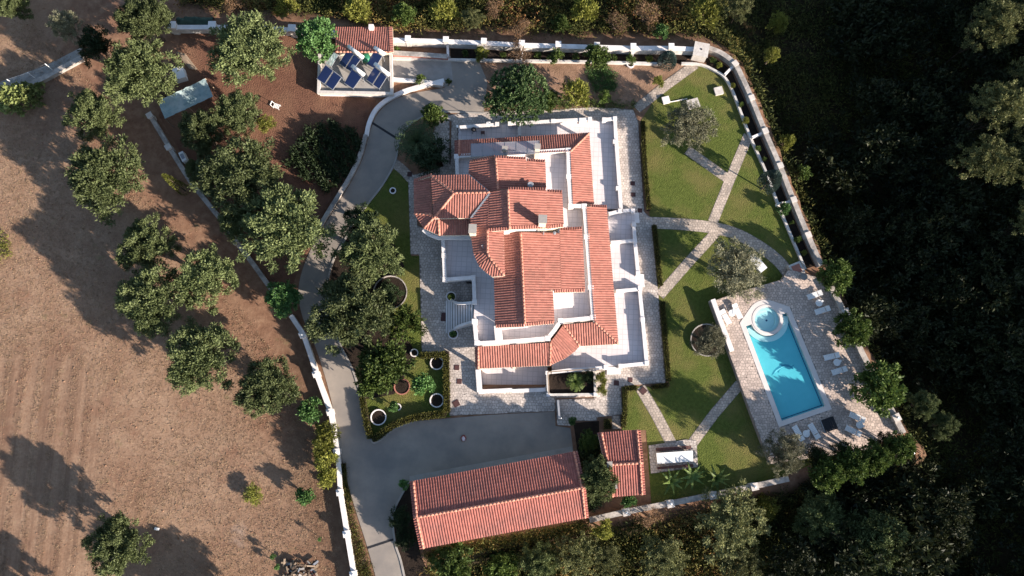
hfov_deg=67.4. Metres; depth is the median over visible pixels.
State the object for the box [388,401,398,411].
shrub
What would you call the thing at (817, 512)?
tree
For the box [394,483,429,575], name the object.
garden bed
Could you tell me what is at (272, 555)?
shrub
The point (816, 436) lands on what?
sun lounger
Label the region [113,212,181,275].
tree
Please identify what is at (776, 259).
path
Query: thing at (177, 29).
boundary wall
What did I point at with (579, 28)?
scrub
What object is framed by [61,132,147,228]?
tree
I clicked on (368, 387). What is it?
tree
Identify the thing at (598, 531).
shrub
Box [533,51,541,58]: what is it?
shrub
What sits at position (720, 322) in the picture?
deck wall
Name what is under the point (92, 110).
tree
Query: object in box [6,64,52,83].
wire fence
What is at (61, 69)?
field wall
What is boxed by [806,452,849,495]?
tree
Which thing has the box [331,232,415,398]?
garden bed
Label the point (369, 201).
kerb
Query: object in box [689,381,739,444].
path
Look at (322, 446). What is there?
shrub
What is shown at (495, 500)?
garage
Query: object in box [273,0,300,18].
shrub
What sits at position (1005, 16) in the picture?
tree
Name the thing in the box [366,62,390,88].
solar water heater
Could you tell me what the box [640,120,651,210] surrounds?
hedge
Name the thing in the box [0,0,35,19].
tree
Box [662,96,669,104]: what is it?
well frame
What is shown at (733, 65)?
boundary wall
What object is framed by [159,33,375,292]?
garden soil
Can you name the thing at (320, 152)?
tree
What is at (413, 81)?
retaining wall
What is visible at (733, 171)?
path
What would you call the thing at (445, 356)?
hedge
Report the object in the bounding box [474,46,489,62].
shrub
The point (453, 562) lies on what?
tree
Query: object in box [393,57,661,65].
planter wall
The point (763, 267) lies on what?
garden bench
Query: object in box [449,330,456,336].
shrub
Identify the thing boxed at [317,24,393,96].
utility building
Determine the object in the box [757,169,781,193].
cypress
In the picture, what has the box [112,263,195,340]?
tree
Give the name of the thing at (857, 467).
tree
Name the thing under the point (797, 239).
shrub
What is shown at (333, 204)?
retaining wall
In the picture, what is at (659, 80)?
shrub
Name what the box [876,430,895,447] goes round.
tree
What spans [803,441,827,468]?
tree
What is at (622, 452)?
shed
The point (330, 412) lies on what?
boundary wall
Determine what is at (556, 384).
courtyard planter
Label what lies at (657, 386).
hedge
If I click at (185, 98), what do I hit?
shade shelter
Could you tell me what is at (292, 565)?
wood pile
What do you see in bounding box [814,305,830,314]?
sun lounger
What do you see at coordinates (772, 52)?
shrub
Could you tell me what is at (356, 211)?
tree
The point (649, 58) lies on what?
shrub
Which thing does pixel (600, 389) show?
climber
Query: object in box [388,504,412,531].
tree
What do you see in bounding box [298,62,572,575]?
driveway
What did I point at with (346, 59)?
solar water heater
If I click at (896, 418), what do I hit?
deck wall
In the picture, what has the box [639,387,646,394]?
drain cover
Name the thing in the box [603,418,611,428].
hedge
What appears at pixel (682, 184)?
lawn
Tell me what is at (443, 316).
drain cover
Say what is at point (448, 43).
boundary wall
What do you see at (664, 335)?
hedge
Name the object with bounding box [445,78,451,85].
shrub
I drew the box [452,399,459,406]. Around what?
drain cover
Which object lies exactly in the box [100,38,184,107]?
tree
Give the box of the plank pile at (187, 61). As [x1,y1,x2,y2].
[177,52,196,69]
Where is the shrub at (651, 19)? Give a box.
[632,0,661,30]
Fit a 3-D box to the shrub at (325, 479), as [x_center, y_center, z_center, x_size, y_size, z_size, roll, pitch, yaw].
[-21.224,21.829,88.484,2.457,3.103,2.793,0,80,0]
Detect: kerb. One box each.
[327,111,483,443]
[392,482,409,575]
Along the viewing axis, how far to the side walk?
97.29 m
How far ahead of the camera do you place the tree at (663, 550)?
86.48 m
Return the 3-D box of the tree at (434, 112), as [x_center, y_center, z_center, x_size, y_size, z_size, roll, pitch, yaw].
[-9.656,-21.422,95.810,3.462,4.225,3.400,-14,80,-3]
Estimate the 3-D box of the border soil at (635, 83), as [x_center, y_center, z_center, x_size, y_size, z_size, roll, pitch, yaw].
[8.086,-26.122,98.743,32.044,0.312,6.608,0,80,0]
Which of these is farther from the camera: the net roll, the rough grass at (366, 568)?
the net roll
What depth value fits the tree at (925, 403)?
89.33 m
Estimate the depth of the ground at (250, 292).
92.46 m
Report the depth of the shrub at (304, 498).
87.46 m
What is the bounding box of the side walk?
[433,121,449,168]
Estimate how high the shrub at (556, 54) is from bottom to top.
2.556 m
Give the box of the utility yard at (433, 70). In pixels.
[393,56,452,87]
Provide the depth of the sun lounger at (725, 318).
91.83 m
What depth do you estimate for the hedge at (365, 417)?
90.18 m
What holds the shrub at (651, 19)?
on the ground at (250, 292)
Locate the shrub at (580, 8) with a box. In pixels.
[569,0,599,21]
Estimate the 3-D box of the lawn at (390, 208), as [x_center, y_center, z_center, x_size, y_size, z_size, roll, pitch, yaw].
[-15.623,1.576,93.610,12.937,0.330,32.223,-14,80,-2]
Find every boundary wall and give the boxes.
[145,111,275,293]
[167,21,334,38]
[289,314,357,575]
[393,35,693,59]
[589,476,788,522]
[708,46,822,267]
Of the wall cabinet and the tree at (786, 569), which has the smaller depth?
the tree at (786, 569)
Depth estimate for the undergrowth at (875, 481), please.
88.92 m
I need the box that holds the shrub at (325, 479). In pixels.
[317,468,338,488]
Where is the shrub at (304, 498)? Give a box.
[295,487,316,506]
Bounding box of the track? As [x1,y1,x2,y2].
[0,48,83,89]
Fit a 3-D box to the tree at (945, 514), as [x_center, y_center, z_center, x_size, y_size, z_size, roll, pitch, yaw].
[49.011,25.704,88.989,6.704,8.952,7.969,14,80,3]
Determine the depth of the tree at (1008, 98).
90.31 m
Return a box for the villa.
[413,116,648,393]
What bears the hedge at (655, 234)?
on the lawn at (682, 184)
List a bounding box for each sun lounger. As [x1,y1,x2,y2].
[720,309,731,324]
[732,303,742,318]
[792,425,804,441]
[806,290,822,299]
[808,423,820,439]
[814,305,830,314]
[823,352,839,360]
[831,366,847,375]
[844,425,861,436]
[848,411,865,422]
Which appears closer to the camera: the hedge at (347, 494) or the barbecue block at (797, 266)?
the hedge at (347, 494)
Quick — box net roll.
[176,16,214,24]
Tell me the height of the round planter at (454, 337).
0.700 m
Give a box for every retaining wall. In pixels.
[314,134,367,239]
[365,78,444,136]
[393,51,447,59]
[393,77,443,86]
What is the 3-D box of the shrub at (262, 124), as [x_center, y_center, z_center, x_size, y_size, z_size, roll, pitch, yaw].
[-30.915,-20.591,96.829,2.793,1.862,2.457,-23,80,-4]
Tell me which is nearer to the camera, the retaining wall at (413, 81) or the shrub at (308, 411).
the shrub at (308, 411)
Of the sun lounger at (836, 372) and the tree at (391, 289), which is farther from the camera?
the tree at (391, 289)
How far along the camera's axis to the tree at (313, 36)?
94.84 m
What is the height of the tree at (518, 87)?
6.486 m
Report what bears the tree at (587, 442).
on the garden bed at (579, 427)
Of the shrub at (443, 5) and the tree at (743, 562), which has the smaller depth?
the tree at (743, 562)
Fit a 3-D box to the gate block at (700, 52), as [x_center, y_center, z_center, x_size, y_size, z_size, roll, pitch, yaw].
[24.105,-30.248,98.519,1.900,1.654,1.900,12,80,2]
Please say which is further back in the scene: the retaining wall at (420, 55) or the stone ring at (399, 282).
the retaining wall at (420, 55)
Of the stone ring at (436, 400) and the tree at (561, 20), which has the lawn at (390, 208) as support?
the stone ring at (436, 400)
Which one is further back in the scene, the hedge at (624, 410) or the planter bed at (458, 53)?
the planter bed at (458, 53)
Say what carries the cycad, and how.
in the courtyard planter at (556, 384)
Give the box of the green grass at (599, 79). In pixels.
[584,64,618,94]
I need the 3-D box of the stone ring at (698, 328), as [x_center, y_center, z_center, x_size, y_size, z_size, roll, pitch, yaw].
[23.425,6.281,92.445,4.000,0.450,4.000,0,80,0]
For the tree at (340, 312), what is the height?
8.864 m
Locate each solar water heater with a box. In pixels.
[317,65,344,90]
[325,53,340,66]
[339,45,363,71]
[344,64,364,88]
[366,46,385,67]
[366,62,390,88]
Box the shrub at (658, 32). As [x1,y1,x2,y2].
[652,22,668,39]
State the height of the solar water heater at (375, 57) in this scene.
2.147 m
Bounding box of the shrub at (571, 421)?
[568,417,576,425]
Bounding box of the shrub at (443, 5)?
[427,0,462,20]
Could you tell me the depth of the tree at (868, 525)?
85.00 m
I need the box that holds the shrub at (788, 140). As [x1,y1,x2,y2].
[779,134,796,151]
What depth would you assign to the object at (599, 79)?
98.49 m
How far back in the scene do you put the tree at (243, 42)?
92.53 m
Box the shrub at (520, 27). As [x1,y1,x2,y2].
[507,17,533,38]
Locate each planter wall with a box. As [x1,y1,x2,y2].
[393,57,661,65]
[681,62,806,269]
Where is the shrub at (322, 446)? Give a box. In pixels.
[311,437,334,458]
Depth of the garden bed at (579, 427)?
90.58 m
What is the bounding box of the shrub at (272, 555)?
[269,553,275,559]
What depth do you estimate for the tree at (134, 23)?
93.64 m
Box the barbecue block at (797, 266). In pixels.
[787,261,804,272]
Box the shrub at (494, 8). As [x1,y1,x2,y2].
[485,0,504,19]
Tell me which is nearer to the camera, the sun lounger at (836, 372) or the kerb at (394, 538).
the kerb at (394, 538)
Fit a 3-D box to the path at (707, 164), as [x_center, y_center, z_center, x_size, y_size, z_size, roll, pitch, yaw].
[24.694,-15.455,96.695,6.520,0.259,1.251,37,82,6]
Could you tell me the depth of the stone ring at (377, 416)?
90.66 m
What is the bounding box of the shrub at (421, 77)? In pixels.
[414,74,425,84]
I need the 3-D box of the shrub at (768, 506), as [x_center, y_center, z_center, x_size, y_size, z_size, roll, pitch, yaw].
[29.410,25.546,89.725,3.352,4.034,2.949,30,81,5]
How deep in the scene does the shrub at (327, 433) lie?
88.61 m
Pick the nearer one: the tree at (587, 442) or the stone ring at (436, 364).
the tree at (587, 442)
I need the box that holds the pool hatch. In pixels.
[819,416,837,432]
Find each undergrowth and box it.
[419,519,594,563]
[578,438,604,512]
[799,451,925,504]
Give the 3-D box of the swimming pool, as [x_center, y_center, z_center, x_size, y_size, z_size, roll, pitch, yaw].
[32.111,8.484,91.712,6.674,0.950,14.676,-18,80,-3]
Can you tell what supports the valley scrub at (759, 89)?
on the ground at (250, 292)
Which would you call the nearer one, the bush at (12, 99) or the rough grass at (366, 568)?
the rough grass at (366, 568)
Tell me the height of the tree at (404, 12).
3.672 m
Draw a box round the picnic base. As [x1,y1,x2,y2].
[648,439,697,473]
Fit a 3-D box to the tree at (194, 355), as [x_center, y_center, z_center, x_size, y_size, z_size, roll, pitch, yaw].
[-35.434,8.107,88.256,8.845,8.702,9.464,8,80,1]
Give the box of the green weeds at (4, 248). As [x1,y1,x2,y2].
[0,230,12,263]
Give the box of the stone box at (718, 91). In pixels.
[713,86,723,95]
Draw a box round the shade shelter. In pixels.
[157,78,215,126]
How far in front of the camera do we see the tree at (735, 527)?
85.97 m
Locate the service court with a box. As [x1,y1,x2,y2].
[556,398,599,425]
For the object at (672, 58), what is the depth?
97.37 m
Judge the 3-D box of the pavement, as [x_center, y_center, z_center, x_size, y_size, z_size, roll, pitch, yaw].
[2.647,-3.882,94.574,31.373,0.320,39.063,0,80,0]
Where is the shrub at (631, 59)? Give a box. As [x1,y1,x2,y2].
[626,53,635,64]
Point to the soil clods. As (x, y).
(134, 367)
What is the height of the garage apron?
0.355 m
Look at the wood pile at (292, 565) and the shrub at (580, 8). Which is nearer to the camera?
the wood pile at (292, 565)
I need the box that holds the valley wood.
[796,0,1023,575]
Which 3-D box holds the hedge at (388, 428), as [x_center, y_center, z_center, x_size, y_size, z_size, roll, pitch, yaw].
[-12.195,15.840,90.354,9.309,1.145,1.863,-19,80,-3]
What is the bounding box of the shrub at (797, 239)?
[793,236,802,242]
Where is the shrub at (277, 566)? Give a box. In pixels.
[274,563,280,569]
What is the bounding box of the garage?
[409,451,588,548]
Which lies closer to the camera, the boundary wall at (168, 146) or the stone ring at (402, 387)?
the stone ring at (402, 387)
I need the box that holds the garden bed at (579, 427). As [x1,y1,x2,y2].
[574,421,599,510]
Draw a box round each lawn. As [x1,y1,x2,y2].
[364,169,450,434]
[622,66,809,503]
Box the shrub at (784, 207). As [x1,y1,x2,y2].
[775,201,790,215]
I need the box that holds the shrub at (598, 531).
[591,518,613,539]
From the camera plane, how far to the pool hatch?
89.71 m
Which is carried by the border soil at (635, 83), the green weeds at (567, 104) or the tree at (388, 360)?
the green weeds at (567, 104)
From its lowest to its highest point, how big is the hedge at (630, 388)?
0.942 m
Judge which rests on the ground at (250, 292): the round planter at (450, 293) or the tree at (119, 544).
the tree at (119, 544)
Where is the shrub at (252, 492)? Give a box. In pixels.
[241,481,263,506]
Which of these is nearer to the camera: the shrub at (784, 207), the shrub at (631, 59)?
the shrub at (784, 207)
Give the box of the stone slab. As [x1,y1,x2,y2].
[686,98,699,109]
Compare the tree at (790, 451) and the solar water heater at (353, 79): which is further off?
the solar water heater at (353, 79)
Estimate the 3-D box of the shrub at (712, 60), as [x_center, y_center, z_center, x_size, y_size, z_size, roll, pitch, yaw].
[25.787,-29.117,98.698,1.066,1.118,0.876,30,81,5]
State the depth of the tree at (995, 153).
89.81 m
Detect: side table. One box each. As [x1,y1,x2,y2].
[728,309,734,316]
[802,429,809,436]
[815,300,822,305]
[833,359,841,365]
[856,421,864,428]
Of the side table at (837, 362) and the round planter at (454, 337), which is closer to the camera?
the side table at (837, 362)
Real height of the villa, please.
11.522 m
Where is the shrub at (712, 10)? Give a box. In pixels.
[689,0,722,33]
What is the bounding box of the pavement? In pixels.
[408,107,665,416]
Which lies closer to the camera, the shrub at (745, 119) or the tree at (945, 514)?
the tree at (945, 514)
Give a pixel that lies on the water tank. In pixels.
(365, 60)
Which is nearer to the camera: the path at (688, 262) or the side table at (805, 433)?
the side table at (805, 433)
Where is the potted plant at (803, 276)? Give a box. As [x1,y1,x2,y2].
[800,273,807,279]
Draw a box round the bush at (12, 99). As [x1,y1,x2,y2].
[0,81,33,116]
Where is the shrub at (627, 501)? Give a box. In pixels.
[620,495,637,507]
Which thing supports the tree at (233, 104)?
on the garden soil at (291, 90)
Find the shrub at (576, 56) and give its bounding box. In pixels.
[572,52,578,59]
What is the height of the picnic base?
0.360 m
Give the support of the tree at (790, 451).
on the lawn at (682, 184)
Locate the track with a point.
(26, 77)
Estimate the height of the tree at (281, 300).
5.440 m
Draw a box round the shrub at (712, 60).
[710,57,716,64]
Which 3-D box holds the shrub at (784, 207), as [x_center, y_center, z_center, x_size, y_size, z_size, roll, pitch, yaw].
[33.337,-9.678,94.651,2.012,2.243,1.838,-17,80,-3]
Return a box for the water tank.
[361,53,369,63]
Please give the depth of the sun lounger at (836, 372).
90.66 m
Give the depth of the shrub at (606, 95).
96.73 m
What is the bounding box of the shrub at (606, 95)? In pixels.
[598,89,611,104]
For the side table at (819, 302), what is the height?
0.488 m
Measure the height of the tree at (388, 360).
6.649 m
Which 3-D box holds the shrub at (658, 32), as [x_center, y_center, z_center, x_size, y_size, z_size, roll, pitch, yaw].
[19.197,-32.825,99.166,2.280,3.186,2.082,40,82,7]
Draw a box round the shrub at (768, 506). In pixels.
[752,492,779,520]
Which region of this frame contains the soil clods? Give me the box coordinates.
[0,1,331,575]
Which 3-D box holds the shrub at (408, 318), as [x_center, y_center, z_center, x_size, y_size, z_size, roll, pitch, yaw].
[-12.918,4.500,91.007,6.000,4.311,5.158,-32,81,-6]
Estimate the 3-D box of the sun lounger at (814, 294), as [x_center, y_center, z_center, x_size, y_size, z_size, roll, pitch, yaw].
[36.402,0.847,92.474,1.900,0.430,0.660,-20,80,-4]
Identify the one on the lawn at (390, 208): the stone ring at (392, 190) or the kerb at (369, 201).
the stone ring at (392, 190)
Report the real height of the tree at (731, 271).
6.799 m
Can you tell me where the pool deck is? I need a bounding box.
[708,269,897,463]
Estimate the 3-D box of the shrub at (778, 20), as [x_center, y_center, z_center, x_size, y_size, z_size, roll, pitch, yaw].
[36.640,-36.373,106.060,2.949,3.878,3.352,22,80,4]
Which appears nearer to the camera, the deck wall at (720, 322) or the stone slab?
the deck wall at (720, 322)
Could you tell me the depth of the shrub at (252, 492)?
88.31 m
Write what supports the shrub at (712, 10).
on the ground at (250, 292)
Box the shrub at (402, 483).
[398,479,408,490]
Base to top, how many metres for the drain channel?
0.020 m
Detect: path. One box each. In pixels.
[391,159,412,181]
[612,416,620,428]
[633,61,697,111]
[636,384,675,442]
[650,217,788,275]
[658,233,718,298]
[684,147,731,183]
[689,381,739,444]
[708,133,750,222]
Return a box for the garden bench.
[751,257,766,272]
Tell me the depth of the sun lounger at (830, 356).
90.98 m
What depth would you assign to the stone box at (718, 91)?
98.03 m
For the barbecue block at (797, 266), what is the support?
on the lawn at (682, 184)
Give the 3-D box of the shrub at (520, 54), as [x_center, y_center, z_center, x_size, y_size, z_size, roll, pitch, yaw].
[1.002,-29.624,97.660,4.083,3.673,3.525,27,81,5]
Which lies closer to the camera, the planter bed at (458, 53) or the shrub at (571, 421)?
the shrub at (571, 421)
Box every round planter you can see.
[446,291,455,301]
[448,329,457,338]
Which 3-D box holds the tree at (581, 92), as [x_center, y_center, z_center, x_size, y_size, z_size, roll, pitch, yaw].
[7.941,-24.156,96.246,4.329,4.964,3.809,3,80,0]
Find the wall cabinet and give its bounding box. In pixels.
[178,151,188,163]
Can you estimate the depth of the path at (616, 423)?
90.77 m
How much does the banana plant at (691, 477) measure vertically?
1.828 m
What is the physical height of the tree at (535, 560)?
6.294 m
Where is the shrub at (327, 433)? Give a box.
[314,419,341,444]
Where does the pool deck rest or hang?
on the ground at (250, 292)
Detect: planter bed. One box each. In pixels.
[451,49,690,62]
[706,56,813,267]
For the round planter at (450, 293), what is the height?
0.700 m
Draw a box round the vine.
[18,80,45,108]
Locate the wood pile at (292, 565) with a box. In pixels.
[281,558,318,575]
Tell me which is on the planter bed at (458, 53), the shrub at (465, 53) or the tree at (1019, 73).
the shrub at (465, 53)
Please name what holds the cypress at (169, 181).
on the ground at (250, 292)
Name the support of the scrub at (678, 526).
on the ground at (250, 292)
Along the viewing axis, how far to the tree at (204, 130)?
92.10 m
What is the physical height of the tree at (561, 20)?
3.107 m
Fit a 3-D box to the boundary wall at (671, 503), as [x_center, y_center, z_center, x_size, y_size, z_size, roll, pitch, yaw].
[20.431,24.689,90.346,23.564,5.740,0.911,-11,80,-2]
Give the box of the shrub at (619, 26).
[605,9,630,37]
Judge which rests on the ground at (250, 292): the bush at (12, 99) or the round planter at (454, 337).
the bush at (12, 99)
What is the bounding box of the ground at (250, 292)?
[0,0,1023,575]
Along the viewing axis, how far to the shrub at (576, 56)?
98.55 m
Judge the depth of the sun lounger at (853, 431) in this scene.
89.39 m
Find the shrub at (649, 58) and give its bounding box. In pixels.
[646,55,653,61]
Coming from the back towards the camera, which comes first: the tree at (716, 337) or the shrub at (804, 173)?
the shrub at (804, 173)
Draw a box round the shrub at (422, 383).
[409,372,435,395]
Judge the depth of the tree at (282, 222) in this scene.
88.46 m
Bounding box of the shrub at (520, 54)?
[506,39,531,64]
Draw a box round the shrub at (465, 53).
[462,49,468,56]
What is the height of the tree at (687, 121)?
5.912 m
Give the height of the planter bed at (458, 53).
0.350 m
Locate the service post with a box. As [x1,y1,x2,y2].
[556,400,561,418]
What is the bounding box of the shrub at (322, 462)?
[312,450,339,470]
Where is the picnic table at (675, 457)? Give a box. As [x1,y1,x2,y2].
[656,446,692,468]
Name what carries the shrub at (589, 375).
in the courtyard planter at (556, 384)
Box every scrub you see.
[171,0,761,73]
[416,484,881,575]
[717,0,1023,575]
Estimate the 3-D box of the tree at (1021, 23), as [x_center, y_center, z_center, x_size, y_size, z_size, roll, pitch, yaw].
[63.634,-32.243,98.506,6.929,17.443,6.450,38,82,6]
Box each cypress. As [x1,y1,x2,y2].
[161,173,189,195]
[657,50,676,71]
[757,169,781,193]
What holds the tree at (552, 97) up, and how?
on the border soil at (635, 83)
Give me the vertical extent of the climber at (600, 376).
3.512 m
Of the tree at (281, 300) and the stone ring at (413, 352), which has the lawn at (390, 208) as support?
the stone ring at (413, 352)
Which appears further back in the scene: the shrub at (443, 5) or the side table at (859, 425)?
the shrub at (443, 5)
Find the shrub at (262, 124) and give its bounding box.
[256,113,276,134]
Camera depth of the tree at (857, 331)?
89.11 m
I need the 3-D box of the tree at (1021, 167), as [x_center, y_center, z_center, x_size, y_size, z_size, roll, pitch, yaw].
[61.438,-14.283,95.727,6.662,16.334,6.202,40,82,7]
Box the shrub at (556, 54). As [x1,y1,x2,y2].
[546,47,564,65]
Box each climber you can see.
[593,370,607,385]
[596,384,606,395]
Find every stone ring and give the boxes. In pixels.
[370,409,385,424]
[373,275,406,307]
[389,187,395,193]
[394,378,409,394]
[410,349,417,356]
[430,358,442,369]
[430,393,443,407]
[690,323,719,356]
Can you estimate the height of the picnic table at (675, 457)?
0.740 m
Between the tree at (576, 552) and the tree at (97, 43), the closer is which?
the tree at (576, 552)
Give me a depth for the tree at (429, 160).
94.32 m
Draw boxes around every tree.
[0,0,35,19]
[45,9,84,45]
[61,88,126,142]
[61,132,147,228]
[77,24,117,69]
[80,510,154,575]
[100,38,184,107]
[112,0,176,49]
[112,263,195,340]
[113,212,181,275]
[164,315,240,396]
[172,242,239,315]
[177,108,227,159]
[184,158,202,182]
[187,134,284,226]
[206,9,295,87]
[213,88,262,138]
[217,201,252,245]
[232,355,301,419]
[235,180,339,274]
[264,279,303,318]
[281,118,362,193]
[294,15,338,63]
[303,269,396,355]
[330,212,405,282]
[340,201,381,234]
[353,366,387,398]
[355,337,417,395]
[378,279,405,304]
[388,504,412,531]
[391,2,416,26]
[393,526,416,551]
[405,133,453,177]
[420,103,448,127]
[428,542,473,575]
[461,7,485,30]
[482,548,519,575]
[483,63,549,126]
[515,537,561,575]
[536,89,561,113]
[550,14,570,32]
[553,530,602,575]
[558,78,591,109]
[578,428,599,451]
[578,454,620,502]
[582,44,611,69]
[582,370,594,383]
[591,541,625,575]
[640,534,690,575]
[659,98,720,152]
[689,323,726,359]
[693,475,771,573]
[705,235,766,303]
[715,542,766,575]
[722,0,754,22]
[755,427,807,479]
[767,531,820,575]
[792,487,849,544]
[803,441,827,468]
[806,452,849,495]
[815,258,855,297]
[828,438,853,458]
[830,443,869,485]
[832,308,873,348]
[838,503,911,575]
[849,360,907,418]
[859,437,895,477]
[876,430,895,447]
[883,430,918,465]
[903,389,940,421]
[909,475,975,546]
[927,407,961,440]
[932,0,1023,74]
[935,133,1021,189]
[941,79,1023,147]
[968,0,1023,65]
[971,56,1023,118]
[976,137,1023,189]
[985,200,1023,240]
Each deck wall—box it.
[708,299,733,351]
[827,285,905,433]
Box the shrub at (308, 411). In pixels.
[295,396,322,425]
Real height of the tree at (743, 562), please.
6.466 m
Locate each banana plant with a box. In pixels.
[660,469,683,494]
[682,462,704,488]
[708,465,729,492]
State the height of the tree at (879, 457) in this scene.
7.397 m
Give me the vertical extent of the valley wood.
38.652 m
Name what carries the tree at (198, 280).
on the ground at (250, 292)
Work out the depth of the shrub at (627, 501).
86.57 m
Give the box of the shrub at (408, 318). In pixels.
[380,303,428,345]
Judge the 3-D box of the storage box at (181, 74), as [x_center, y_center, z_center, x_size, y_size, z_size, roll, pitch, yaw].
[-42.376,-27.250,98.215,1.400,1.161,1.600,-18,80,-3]
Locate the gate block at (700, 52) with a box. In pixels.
[691,41,709,62]
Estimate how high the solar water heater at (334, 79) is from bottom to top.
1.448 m
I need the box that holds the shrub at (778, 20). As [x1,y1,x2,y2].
[765,9,789,34]
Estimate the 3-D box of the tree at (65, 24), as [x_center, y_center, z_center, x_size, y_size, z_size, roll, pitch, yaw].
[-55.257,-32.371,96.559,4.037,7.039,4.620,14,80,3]
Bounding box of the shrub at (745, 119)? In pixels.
[742,116,748,123]
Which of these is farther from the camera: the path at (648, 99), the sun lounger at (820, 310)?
the path at (648, 99)
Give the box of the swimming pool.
[740,300,831,426]
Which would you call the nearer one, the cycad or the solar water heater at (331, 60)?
the cycad
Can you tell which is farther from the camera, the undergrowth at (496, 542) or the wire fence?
the wire fence
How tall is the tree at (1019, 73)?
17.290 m
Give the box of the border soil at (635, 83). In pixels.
[480,62,683,108]
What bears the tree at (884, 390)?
on the ground at (250, 292)
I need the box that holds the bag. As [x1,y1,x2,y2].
[460,435,465,441]
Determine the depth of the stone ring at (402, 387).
91.26 m
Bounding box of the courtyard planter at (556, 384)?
[545,368,596,396]
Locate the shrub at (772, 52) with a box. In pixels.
[764,46,780,64]
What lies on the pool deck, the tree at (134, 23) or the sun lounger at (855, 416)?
the sun lounger at (855, 416)
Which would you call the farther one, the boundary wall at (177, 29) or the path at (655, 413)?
the boundary wall at (177, 29)
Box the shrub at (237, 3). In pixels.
[219,0,246,15]
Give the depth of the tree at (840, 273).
90.24 m
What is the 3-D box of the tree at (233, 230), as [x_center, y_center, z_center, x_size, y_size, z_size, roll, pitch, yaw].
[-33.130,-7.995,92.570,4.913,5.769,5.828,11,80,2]
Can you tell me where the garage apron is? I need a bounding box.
[410,447,572,480]
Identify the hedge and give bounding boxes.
[341,463,352,503]
[358,396,373,438]
[371,410,446,441]
[420,351,450,412]
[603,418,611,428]
[621,391,627,427]
[623,385,637,391]
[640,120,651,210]
[651,224,663,286]
[651,382,669,389]
[659,301,671,380]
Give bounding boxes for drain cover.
[441,312,445,320]
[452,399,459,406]
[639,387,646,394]
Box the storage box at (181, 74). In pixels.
[172,66,187,83]
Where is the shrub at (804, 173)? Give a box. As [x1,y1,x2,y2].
[792,164,812,183]
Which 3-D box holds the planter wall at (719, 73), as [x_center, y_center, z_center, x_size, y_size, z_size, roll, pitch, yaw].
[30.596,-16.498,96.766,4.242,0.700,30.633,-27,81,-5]
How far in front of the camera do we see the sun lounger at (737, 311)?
91.96 m
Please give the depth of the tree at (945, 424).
89.27 m
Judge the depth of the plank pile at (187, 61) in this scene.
99.01 m
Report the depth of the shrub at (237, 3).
99.02 m
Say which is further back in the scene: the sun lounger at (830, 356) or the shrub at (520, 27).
the shrub at (520, 27)
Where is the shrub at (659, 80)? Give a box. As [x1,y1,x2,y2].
[652,75,664,87]
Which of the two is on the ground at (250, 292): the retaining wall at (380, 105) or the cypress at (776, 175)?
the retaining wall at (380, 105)
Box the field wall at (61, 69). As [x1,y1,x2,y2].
[7,55,84,95]
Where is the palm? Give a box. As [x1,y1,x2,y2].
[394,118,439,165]
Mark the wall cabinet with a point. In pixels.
(183, 156)
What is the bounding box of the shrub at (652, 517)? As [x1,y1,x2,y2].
[636,505,665,529]
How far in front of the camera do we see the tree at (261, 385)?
86.11 m
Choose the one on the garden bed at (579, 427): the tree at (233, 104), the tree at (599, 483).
the tree at (599, 483)
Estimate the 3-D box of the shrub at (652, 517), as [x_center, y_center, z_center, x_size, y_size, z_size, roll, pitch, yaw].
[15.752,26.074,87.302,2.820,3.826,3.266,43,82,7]
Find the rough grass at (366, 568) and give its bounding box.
[343,467,374,575]
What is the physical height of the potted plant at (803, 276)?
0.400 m
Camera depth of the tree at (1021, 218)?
90.42 m
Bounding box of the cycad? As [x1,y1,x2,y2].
[565,372,585,391]
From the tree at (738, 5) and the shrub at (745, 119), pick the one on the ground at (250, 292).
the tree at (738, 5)
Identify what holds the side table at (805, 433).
on the pool deck
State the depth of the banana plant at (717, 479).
88.30 m
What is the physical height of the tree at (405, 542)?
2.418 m
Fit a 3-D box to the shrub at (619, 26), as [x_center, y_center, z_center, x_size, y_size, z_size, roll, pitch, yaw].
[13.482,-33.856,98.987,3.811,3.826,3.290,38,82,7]
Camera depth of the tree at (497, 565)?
87.18 m
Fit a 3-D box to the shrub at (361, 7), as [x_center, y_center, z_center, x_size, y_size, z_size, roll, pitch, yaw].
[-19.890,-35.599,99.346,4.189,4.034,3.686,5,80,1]
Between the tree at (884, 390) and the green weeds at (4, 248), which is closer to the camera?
the tree at (884, 390)
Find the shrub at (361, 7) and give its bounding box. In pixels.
[342,0,372,26]
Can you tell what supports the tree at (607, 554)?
on the ground at (250, 292)
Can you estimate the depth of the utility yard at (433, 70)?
98.89 m
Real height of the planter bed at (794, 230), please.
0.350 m
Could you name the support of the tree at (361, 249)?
on the garden bed at (353, 352)
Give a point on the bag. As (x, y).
(463, 438)
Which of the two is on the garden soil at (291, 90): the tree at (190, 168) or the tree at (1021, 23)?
the tree at (190, 168)
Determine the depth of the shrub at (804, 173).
96.38 m
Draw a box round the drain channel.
[368,122,397,548]
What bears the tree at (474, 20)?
on the ground at (250, 292)
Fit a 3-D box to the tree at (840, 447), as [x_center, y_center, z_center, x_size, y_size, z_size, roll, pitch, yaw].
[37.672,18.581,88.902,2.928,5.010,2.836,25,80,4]
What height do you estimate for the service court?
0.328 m
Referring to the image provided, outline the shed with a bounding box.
[598,429,645,496]
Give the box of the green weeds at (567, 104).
[481,96,635,110]

